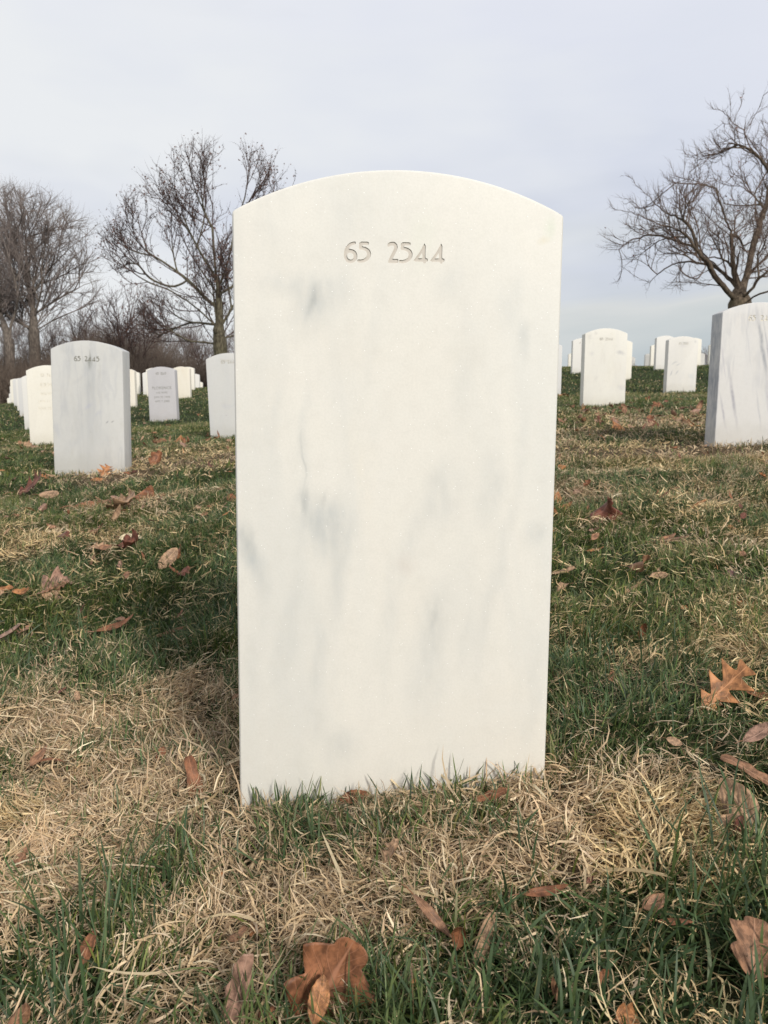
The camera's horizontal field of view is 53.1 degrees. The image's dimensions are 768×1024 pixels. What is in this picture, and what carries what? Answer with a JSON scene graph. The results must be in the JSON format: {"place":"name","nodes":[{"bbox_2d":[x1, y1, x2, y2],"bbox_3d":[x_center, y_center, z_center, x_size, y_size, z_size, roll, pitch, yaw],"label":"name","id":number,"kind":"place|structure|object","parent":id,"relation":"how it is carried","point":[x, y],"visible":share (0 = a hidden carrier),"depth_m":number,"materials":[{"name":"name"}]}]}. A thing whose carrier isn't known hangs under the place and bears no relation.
{"place":"outdoors","nodes":[
{"label":"outdoors","id":0,"kind":"place"},
{"bbox_2d":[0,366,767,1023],"bbox_3d":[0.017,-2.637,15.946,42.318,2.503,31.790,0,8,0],"label":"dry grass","id":1,"kind":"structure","parent":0,"point":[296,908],"depth_m":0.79,"materials":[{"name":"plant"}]},
{"bbox_2d":[0,364,767,1023],"bbox_3d":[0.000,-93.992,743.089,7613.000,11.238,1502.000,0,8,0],"label":"ground","id":2,"kind":"structure","parent":0,"point":[200,410],"depth_m":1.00,"materials":[{"name":"plant"}]},
{"bbox_2d":[0,623,20,637],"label":"fallen leaf","id":3,"kind":"object","parent":2,"relation":"on","point":[10,631],"visible":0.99,"depth_m":1.43,"materials":[{"name":"brown"}]},
{"bbox_2d":[10,379,13,402],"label":"headstone","id":4,"kind":"object","parent":2,"relation":"on","point":[11,387],"visible":0.3,"depth_m":19.76,"materials":[{"name":"stone"}]},
{"bbox_2d":[0,308,29,363],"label":"bare tree","id":5,"kind":"object","parent":2,"relation":"on","point":[19,333],"visible":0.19,"depth_m":73.62,"materials":[{"name":"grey plant"}]},
{"bbox_2d":[13,378,18,405],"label":"headstone","id":6,"kind":"object","parent":2,"relation":"on","point":[14,392],"visible":0.25,"depth_m":17.16,"materials":[{"name":"stone"}]},
{"bbox_2d":[16,379,18,410],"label":"headstone","id":7,"kind":"object","parent":2,"relation":"on","point":[17,394],"visible":0.07,"depth_m":14.46,"materials":[{"name":"stone"}]},
{"bbox_2d":[8,1003,30,1023],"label":"fallen leaf","id":8,"kind":"object","parent":2,"relation":"on","point":[26,1010],"visible":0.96,"depth_m":0.56,"materials":[{"name":"brown"}]},
{"bbox_2d":[0,204,39,382],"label":"bare tree","id":9,"kind":"object","parent":2,"relation":"on","point":[8,340],"visible":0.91,"depth_m":47.36,"materials":[{"name":"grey plant"}]},
{"bbox_2d":[12,587,28,594],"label":"fallen leaf","id":10,"kind":"object","parent":2,"relation":"on","point":[23,591],"visible":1,"depth_m":1.64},
{"bbox_2d":[18,378,23,415],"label":"headstone","id":11,"kind":"object","parent":2,"relation":"on","point":[20,397],"visible":0.12,"depth_m":12.16,"materials":[{"name":"stone"}]},
{"bbox_2d":[3,470,40,494],"bbox_3d":[-1.438,-0.117,3.077,0.168,0.106,0.063,2,8,16],"label":"fallen leaf","id":12,"kind":"object","parent":2,"relation":"on","point":[29,485],"visible":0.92,"depth_m":3.09,"materials":[{"name":"brown"}]},
{"bbox_2d":[13,840,30,867],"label":"fallen leaf","id":13,"kind":"object","parent":2,"relation":"on","point":[23,857],"visible":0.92,"depth_m":0.78,"materials":[{"name":"brown"}]},
{"bbox_2d":[21,376,28,428],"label":"headstone","id":14,"kind":"object","parent":2,"relation":"on","point":[25,400],"visible":0.12,"depth_m":8.86,"materials":[{"name":"stone"}]},
{"bbox_2d":[25,745,46,770],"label":"fallen leaf","id":15,"kind":"object","parent":2,"relation":"on","point":[37,756],"visible":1,"depth_m":0.98,"materials":[{"name":"brown"}]},
{"bbox_2d":[26,365,53,445],"bbox_3d":[-2.571,-0.767,5.969,0.330,0.725,0.102,0,8,0],"label":"headstone","id":16,"kind":"object","parent":2,"relation":"on","point":[39,392],"visible":0.5,"depth_m":5.91,"materials":[{"name":"stone"}]},
{"bbox_2d":[13,308,73,362],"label":"bush","id":17,"kind":"object","parent":2,"relation":"on","point":[57,332],"visible":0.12,"depth_m":77.17,"materials":[{"name":"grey plant"}]},
{"bbox_2d":[23,316,63,365],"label":"bare tree","id":18,"kind":"object","parent":2,"relation":"on","point":[47,342],"visible":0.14,"depth_m":59.83,"materials":[{"name":"plant"}]},
{"bbox_2d":[32,490,58,497],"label":"fallen leaf","id":19,"kind":"object","parent":2,"relation":"on","point":[51,494],"visible":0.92,"depth_m":2.94,"materials":[{"name":"brown"}]},
{"bbox_2d":[32,758,62,763],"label":"fallen leaf","id":20,"kind":"object","parent":2,"relation":"on","point":[55,759],"visible":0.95,"depth_m":0.98,"materials":[{"name":"brown"}]},
{"bbox_2d":[41,588,60,600],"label":"fallen leaf","id":21,"kind":"object","parent":2,"relation":"on","point":[49,594],"visible":0.63,"depth_m":1.67,"materials":[{"name":"brown"}]},
{"bbox_2d":[0,174,111,366],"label":"bare tree","id":22,"kind":"object","parent":2,"relation":"on","point":[33,300],"visible":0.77,"depth_m":50.26,"materials":[{"name":"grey plant"}]},
{"bbox_2d":[40,566,71,591],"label":"fallen leaf","id":23,"kind":"object","parent":2,"relation":"on","point":[56,574],"visible":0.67,"depth_m":1.77,"materials":[{"name":"brown"}]},
{"bbox_2d":[54,579,70,592],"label":"fallen leaf","id":24,"kind":"object","parent":2,"relation":"on","point":[62,585],"visible":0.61,"depth_m":1.74,"materials":[{"name":"brown"}]},
{"bbox_2d":[42,305,106,355],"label":"bare tree","id":25,"kind":"object","parent":2,"relation":"on","point":[81,325],"visible":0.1,"depth_m":70.40,"materials":[{"name":"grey plant"}]},
{"bbox_2d":[52,299,110,344],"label":"bush","id":26,"kind":"object","parent":2,"relation":"on","point":[79,326],"visible":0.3,"depth_m":56.83,"materials":[{"name":"plant"}]},
{"bbox_2d":[78,930,96,973],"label":"fallen leaf","id":27,"kind":"object","parent":2,"relation":"on","point":[90,938],"visible":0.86,"depth_m":0.63,"materials":[{"name":"brown"}]},
{"bbox_2d":[51,341,131,474],"bbox_3d":[-1.372,-0.435,3.619,0.330,0.720,0.102,1,7,0],"label":"headstone","id":28,"kind":"object","parent":2,"relation":"on","point":[91,407],"visible":0.98,"depth_m":3.56,"materials":[{"name":"grey stone"}]},
{"bbox_2d":[60,498,129,510],"bbox_3d":[-0.993,0.001,2.663,0.229,0.080,0.122,-4,33,-7],"label":"fallen leaf","id":29,"kind":"object","parent":2,"relation":"on","point":[90,503],"visible":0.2,"depth_m":2.64,"materials":[{"name":"brown"}]},
{"bbox_2d":[68,304,127,341],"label":"bare tree","id":30,"kind":"object","parent":2,"relation":"on","point":[97,330],"visible":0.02,"depth_m":64.80,"materials":[{"name":"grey plant"}]},
{"bbox_2d":[96,544,110,549],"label":"fallen leaf","id":31,"kind":"object","parent":2,"relation":"on","point":[104,546],"visible":1,"depth_m":2.03,"materials":[{"name":"brown"}]},
{"bbox_2d":[97,464,113,475],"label":"fallen leaf","id":32,"kind":"object","parent":2,"relation":"on","point":[103,471],"visible":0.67,"depth_m":3.52,"materials":[{"name":"brown"}]},
{"bbox_2d":[85,614,132,632],"bbox_3d":[-0.517,0.209,1.438,0.098,0.028,0.015,-8,29,-14],"label":"fallen leaf","id":33,"kind":"object","parent":2,"relation":"on","point":[119,624],"visible":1,"depth_m":1.44,"materials":[{"name":"brown"}]},
{"bbox_2d":[106,504,120,524],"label":"fallen leaf","id":34,"kind":"object","parent":2,"relation":"on","point":[117,512],"visible":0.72,"depth_m":2.41,"materials":[{"name":"brown"}]},
{"bbox_2d":[0,316,233,403],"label":"undergrowth","id":35,"kind":"object","parent":2,"relation":"on","point":[21,367],"visible":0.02,"depth_m":46.05,"materials":[{"name":"plant"}]},
{"bbox_2d":[104,488,134,508],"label":"fallen leaf","id":36,"kind":"object","parent":2,"relation":"on","point":[122,501],"visible":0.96,"depth_m":2.53,"materials":[{"name":"brown"}]},
{"bbox_2d":[75,278,164,365],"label":"bush","id":37,"kind":"object","parent":2,"relation":"on","point":[121,337],"visible":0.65,"depth_m":45.60,"materials":[{"name":"brown plant"}]},
{"bbox_2d":[116,528,137,547],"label":"fallen leaf","id":38,"kind":"object","parent":2,"relation":"on","point":[127,537],"visible":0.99,"depth_m":2.07,"materials":[{"name":"brown"}]},
{"bbox_2d":[130,369,137,406],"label":"headstone","id":39,"kind":"object","parent":2,"relation":"on","point":[133,391],"visible":0.27,"depth_m":12.28,"materials":[{"name":"stone"}]},
{"bbox_2d":[136,372,140,393],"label":"headstone","id":40,"kind":"object","parent":2,"relation":"on","point":[138,383],"visible":0.29,"depth_m":20.47,"materials":[{"name":"stone"}]},
{"bbox_2d":[142,372,146,394],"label":"headstone","id":41,"kind":"object","parent":2,"relation":"on","point":[144,383],"visible":0.26,"depth_m":19.96,"materials":[{"name":"stone"}]},
{"bbox_2d":[125,485,165,501],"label":"fallen leaf","id":42,"kind":"object","parent":2,"relation":"on","point":[149,490],"visible":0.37,"depth_m":2.76,"materials":[{"name":"brown"}]},
{"bbox_2d":[148,450,161,465],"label":"fallen leaf","id":43,"kind":"object","parent":2,"relation":"on","point":[155,457],"visible":0.88,"depth_m":3.83,"materials":[{"name":"brown"}]},
{"bbox_2d":[128,306,184,356],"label":"bush","id":44,"kind":"object","parent":2,"relation":"on","point":[156,338],"visible":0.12,"depth_m":63.72,"materials":[{"name":"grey plant"}]},
{"bbox_2d":[155,746,165,760],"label":"fallen leaf","id":45,"kind":"object","parent":2,"relation":"on","point":[163,749],"visible":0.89,"depth_m":0.98,"materials":[{"name":"brown"}]},
{"bbox_2d":[147,367,179,421],"bbox_3d":[-2.626,-1.345,9.167,0.330,0.755,0.102,-1,7,3],"label":"headstone","id":46,"kind":"object","parent":2,"relation":"on","point":[163,392],"visible":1,"depth_m":9.11,"materials":[{"name":"grey stone"}]},
{"bbox_2d":[158,548,177,568],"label":"fallen leaf","id":47,"kind":"object","parent":2,"relation":"on","point":[170,556],"visible":0.91,"depth_m":1.89,"materials":[{"name":"brown"}]},
{"bbox_2d":[129,319,209,366],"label":"bush","id":48,"kind":"object","parent":2,"relation":"on","point":[162,345],"visible":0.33,"depth_m":54.86,"materials":[{"name":"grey plant"}]},
{"bbox_2d":[173,367,191,398],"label":"headstone","id":49,"kind":"object","parent":2,"relation":"on","point":[184,382],"visible":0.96,"depth_m":14.96,"materials":[{"name":"stone"}]},
{"bbox_2d":[178,566,189,575],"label":"fallen leaf","id":50,"kind":"object","parent":2,"relation":"on","point":[184,570],"visible":0.95,"depth_m":1.82,"materials":[{"name":"brown"}]},
{"bbox_2d":[187,367,194,389],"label":"headstone","id":51,"kind":"object","parent":2,"relation":"on","point":[192,378],"visible":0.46,"depth_m":20.57,"materials":[{"name":"stone"}]},
{"bbox_2d":[87,132,296,355],"bbox_3d":[-8.361,-11.567,37.289,11.584,12.647,6.722,0,8,0],"label":"bare tree","id":52,"kind":"object","parent":2,"relation":"on","point":[219,343],"visible":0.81,"depth_m":36.43,"materials":[{"name":"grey plant"}]},
{"bbox_2d":[172,312,211,366],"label":"bare tree","id":53,"kind":"object","parent":2,"relation":"on","point":[186,334],"visible":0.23,"depth_m":71.33,"materials":[{"name":"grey plant"}]},
{"bbox_2d":[184,755,202,796],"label":"fallen leaf","id":54,"kind":"object","parent":2,"relation":"on","point":[192,772],"visible":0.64,"depth_m":0.89,"materials":[{"name":"plant"}]},
{"bbox_2d":[195,374,199,387],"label":"headstone","id":55,"kind":"object","parent":2,"relation":"on","point":[197,380],"visible":0.45,"depth_m":26.54,"materials":[{"name":"stone"}]},
{"bbox_2d":[176,313,232,366],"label":"bush","id":56,"kind":"object","parent":2,"relation":"on","point":[205,354],"visible":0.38,"depth_m":59.30,"materials":[{"name":"plant"}]},
{"bbox_2d":[194,324,233,362],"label":"bare tree","id":57,"kind":"object","parent":2,"relation":"on","point":[228,341],"visible":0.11,"depth_m":72.92,"materials":[{"name":"grey plant"}]},
{"bbox_2d":[206,353,234,437],"bbox_3d":[-1.118,-0.799,5.669,0.330,0.725,0.102,-2,7,0],"label":"headstone","id":58,"kind":"object","parent":2,"relation":"on","point":[220,383],"visible":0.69,"depth_m":5.61,"materials":[{"name":"grey stone"}]},
{"bbox_2d":[226,925,246,941],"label":"fallen leaf","id":59,"kind":"object","parent":2,"relation":"on","point":[240,932],"visible":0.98,"depth_m":0.62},
{"bbox_2d":[220,953,253,1023],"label":"fallen leaf","id":60,"kind":"object","parent":2,"relation":"on","point":[244,962],"visible":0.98,"depth_m":0.55,"materials":[{"name":"plant"}]},
{"bbox_2d":[253,1004,294,1023],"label":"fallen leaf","id":61,"kind":"object","parent":2,"relation":"on","point":[272,1008],"visible":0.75,"depth_m":0.55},
{"bbox_2d":[307,975,329,1023],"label":"fallen leaf","id":62,"kind":"object","parent":2,"relation":"on","point":[322,988],"visible":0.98,"depth_m":0.53,"materials":[{"name":"brown"}]},
{"bbox_2d":[283,937,375,1023],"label":"fallen leaf","id":63,"kind":"object","parent":2,"relation":"on","point":[336,956],"visible":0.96,"depth_m":0.55,"materials":[{"name":"brown"}]},
{"bbox_2d":[330,789,368,803],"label":"fallen leaf","id":64,"kind":"object","parent":2,"relation":"on","point":[362,792],"visible":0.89,"depth_m":0.82,"materials":[{"name":"brown"}]},
{"bbox_2d":[0,367,767,604],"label":"leaf litter","id":65,"kind":"object","parent":2,"relation":"on","point":[583,419],"visible":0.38,"depth_m":4.90,"materials":[{"name":"plant"}]},
{"bbox_2d":[382,838,398,862],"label":"fallen leaf","id":66,"kind":"object","parent":2,"relation":"on","point":[392,845],"visible":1,"depth_m":0.69,"materials":[{"name":"brown"}]},
{"bbox_2d":[232,170,562,810],"bbox_3d":[0.011,0.035,0.852,0.330,0.762,0.102,0,7,-1],"label":"headstone","id":67,"kind":"object","parent":2,"relation":"on","point":[396,345],"visible":0.94,"depth_m":0.79,"materials":[{"name":"stone"}]},
{"bbox_2d":[401,883,451,937],"bbox_3d":[0.034,0.317,0.612,0.008,0.008,0.056,-38,61,-25],"label":"fallen leaf","id":68,"kind":"object","parent":2,"relation":"on","point":[431,914],"visible":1,"depth_m":0.61,"materials":[{"name":"brown"}]},
{"bbox_2d":[451,927,465,961],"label":"fallen leaf","id":69,"kind":"object","parent":2,"relation":"on","point":[458,937],"visible":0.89,"depth_m":0.59,"materials":[{"name":"brown"}]},
{"bbox_2d":[469,909,494,977],"bbox_3d":[0.074,0.342,0.601,0.011,0.067,0.028,24,-29,15],"label":"fallen leaf","id":70,"kind":"object","parent":2,"relation":"on","point":[487,929],"visible":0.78,"depth_m":0.60,"materials":[{"name":"brown"}]},
{"bbox_2d":[474,787,506,801],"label":"fallen leaf","id":71,"kind":"object","parent":2,"relation":"on","point":[502,791],"visible":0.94,"depth_m":0.79,"materials":[{"name":"plant"}]},
{"bbox_2d":[507,884,567,896],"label":"fallen leaf","id":72,"kind":"object","parent":2,"relation":"on","point":[541,891],"visible":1,"depth_m":0.64,"materials":[{"name":"brown"}]},
{"bbox_2d":[551,977,565,1015],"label":"fallen leaf","id":73,"kind":"object","parent":2,"relation":"on","point":[554,987],"visible":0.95,"depth_m":0.54,"materials":[{"name":"brown"}]},
{"bbox_2d":[557,345,561,393],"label":"headstone","id":74,"kind":"object","parent":2,"relation":"on","point":[559,370],"visible":0.18,"depth_m":8.86,"materials":[{"name":"stone"}]},
{"bbox_2d":[551,566,574,573],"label":"fallen leaf","id":75,"kind":"object","parent":2,"relation":"on","point":[569,568],"visible":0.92,"depth_m":1.55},
{"bbox_2d":[557,582,570,591],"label":"fallen leaf","id":76,"kind":"object","parent":2,"relation":"on","point":[559,586],"visible":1,"depth_m":1.46,"materials":[{"name":"brown"}]},
{"bbox_2d":[571,338,581,373],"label":"headstone","id":77,"kind":"object","parent":2,"relation":"on","point":[576,347],"visible":0.42,"depth_m":13.76,"materials":[{"name":"stone"}]},
{"bbox_2d":[582,496,622,521],"bbox_3d":[0.565,-0.004,2.010,0.103,0.079,0.054,-10,43,-11],"label":"fallen leaf","id":78,"kind":"object","parent":2,"relation":"on","point":[605,509],"visible":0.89,"depth_m":2.01,"materials":[{"name":"brown"}]},
{"bbox_2d":[580,328,627,405],"bbox_3d":[1.729,-1.076,6.069,0.330,0.720,0.102,0,8,0],"label":"headstone","id":79,"kind":"object","parent":2,"relation":"on","point":[603,364],"visible":0.94,"depth_m":6.01,"materials":[{"name":"stone"}]},
{"bbox_2d":[599,969,608,984],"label":"fallen leaf","id":80,"kind":"object","parent":2,"relation":"on","point":[601,975],"visible":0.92,"depth_m":0.55,"materials":[{"name":"brown"}]},
{"bbox_2d":[613,421,624,430],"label":"fallen leaf","id":81,"kind":"object","parent":2,"relation":"on","point":[617,425],"visible":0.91,"depth_m":4.05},
{"bbox_2d":[608,1001,640,1023],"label":"fallen leaf","id":82,"kind":"object","parent":2,"relation":"on","point":[630,1010],"visible":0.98,"depth_m":0.52,"materials":[{"name":"brown"}]},
{"bbox_2d":[626,340,632,379],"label":"headstone","id":83,"kind":"object","parent":2,"relation":"on","point":[629,360],"visible":0.06,"depth_m":11.86,"materials":[{"name":"stone"}]},
{"bbox_2d":[624,555,650,571],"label":"fallen leaf","id":84,"kind":"object","parent":2,"relation":"on","point":[641,564],"visible":0.98,"depth_m":1.52,"materials":[{"name":"brown"}]},
{"bbox_2d":[638,623,646,638],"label":"fallen leaf","id":85,"kind":"object","parent":2,"relation":"on","point":[643,627],"visible":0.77,"depth_m":1.21,"materials":[{"name":"brown"}]},
{"bbox_2d":[644,354,649,365],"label":"headstone","id":86,"kind":"object","parent":2,"relation":"on","point":[646,359],"visible":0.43,"depth_m":27.04,"materials":[{"name":"stone"}]},
{"bbox_2d":[635,893,667,911],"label":"fallen leaf","id":87,"kind":"object","parent":2,"relation":"on","point":[650,901],"visible":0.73,"depth_m":0.63,"materials":[{"name":"brown"}]},
{"bbox_2d":[649,345,654,365],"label":"headstone","id":88,"kind":"object","parent":2,"relation":"on","point":[651,360],"visible":0.2,"depth_m":20.38,"materials":[{"name":"stone"}]},
{"bbox_2d":[650,571,667,577],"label":"fallen leaf","id":89,"kind":"object","parent":2,"relation":"on","point":[661,573],"visible":0.89,"depth_m":1.47,"materials":[{"name":"brown"}]},
{"bbox_2d":[653,336,673,369],"bbox_3d":[5.068,-2.817,13.919,0.330,0.725,0.102,0,8,0],"label":"headstone","id":90,"kind":"object","parent":2,"relation":"on","point":[659,352],"visible":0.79,"depth_m":13.86,"materials":[{"name":"stone"}]},
{"bbox_2d":[655,533,675,543],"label":"fallen leaf","id":91,"kind":"object","parent":2,"relation":"on","point":[667,537],"visible":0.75,"depth_m":1.72,"materials":[{"name":"brown"}]},
{"bbox_2d":[649,918,692,924],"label":"fallen leaf","id":92,"kind":"object","parent":2,"relation":"on","point":[680,919],"visible":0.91,"depth_m":0.61,"materials":[{"name":"brown"}]},
{"bbox_2d":[663,737,682,745],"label":"fallen leaf","id":93,"kind":"object","parent":2,"relation":"on","point":[674,741],"visible":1,"depth_m":0.86,"materials":[{"name":"brown"}]},
{"bbox_2d":[663,336,697,392],"bbox_3d":[3.339,-1.603,8.669,0.330,0.730,0.102,0,7,0],"label":"headstone","id":94,"kind":"object","parent":2,"relation":"on","point":[680,363],"visible":0.94,"depth_m":8.61,"materials":[{"name":"white stone"}]},
{"bbox_2d":[597,82,767,308],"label":"bare tree","id":95,"kind":"object","parent":2,"relation":"on","point":[738,295],"visible":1,"depth_m":24.31,"materials":[{"name":"brown plant"}]},
{"bbox_2d":[695,338,701,365],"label":"headstone","id":96,"kind":"object","parent":2,"relation":"on","point":[699,352],"visible":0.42,"depth_m":16.96,"materials":[{"name":"stone"}]},
{"bbox_2d":[712,814,733,825],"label":"fallen leaf","id":97,"kind":"object","parent":2,"relation":"on","point":[729,816],"visible":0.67,"depth_m":0.72,"materials":[{"name":"brown"}]},
{"bbox_2d":[693,658,755,717],"bbox_3d":[0.420,0.227,0.967,0.105,0.024,0.053,-33,63,-19],"label":"fallen leaf","id":98,"kind":"object","parent":2,"relation":"on","point":[732,679],"visible":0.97,"depth_m":0.98,"materials":[{"name":"brown"}]},
{"bbox_2d":[704,302,767,446],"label":"headstone","id":99,"kind":"object","parent":2,"relation":"on","point":[737,400],"visible":0.97,"depth_m":3.19,"materials":[{"name":"stone"}]},
{"bbox_2d":[733,814,744,833],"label":"fallen leaf","id":100,"kind":"object","parent":2,"relation":"on","point":[737,822],"visible":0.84,"depth_m":0.71,"materials":[{"name":"brown"}]},
{"bbox_2d":[718,778,761,833],"bbox_3d":[0.346,0.291,0.738,0.030,0.076,0.017,-20,-26,-10],"label":"fallen leaf","id":101,"kind":"object","parent":2,"relation":"on","point":[723,796],"visible":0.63,"depth_m":0.74,"materials":[{"name":"brown"}]},
{"bbox_2d":[720,754,767,784],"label":"fallen leaf","id":102,"kind":"object","parent":2,"relation":"on","point":[752,771],"visible":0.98,"depth_m":0.81,"materials":[{"name":"plant"}]},
{"bbox_2d":[729,916,767,990],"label":"fallen leaf","id":103,"kind":"object","parent":2,"relation":"on","point":[747,930],"visible":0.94,"depth_m":0.57,"materials":[{"name":"brown"}]},
{"bbox_2d":[735,722,767,743],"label":"fallen leaf","id":104,"kind":"object","parent":2,"relation":"on","point":[758,732],"visible":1,"depth_m":0.86,"materials":[{"name":"brown"}]},
{"bbox_2d":[747,691,767,700],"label":"fallen leaf","id":105,"kind":"object","parent":2,"relation":"on","point":[755,693],"visible":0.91,"depth_m":0.98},
{"bbox_2d":[0,0,767,366],"label":"sky","id":106,"kind":"structure","parent":0,"point":[548,103],"materials":[{"name":"white"}]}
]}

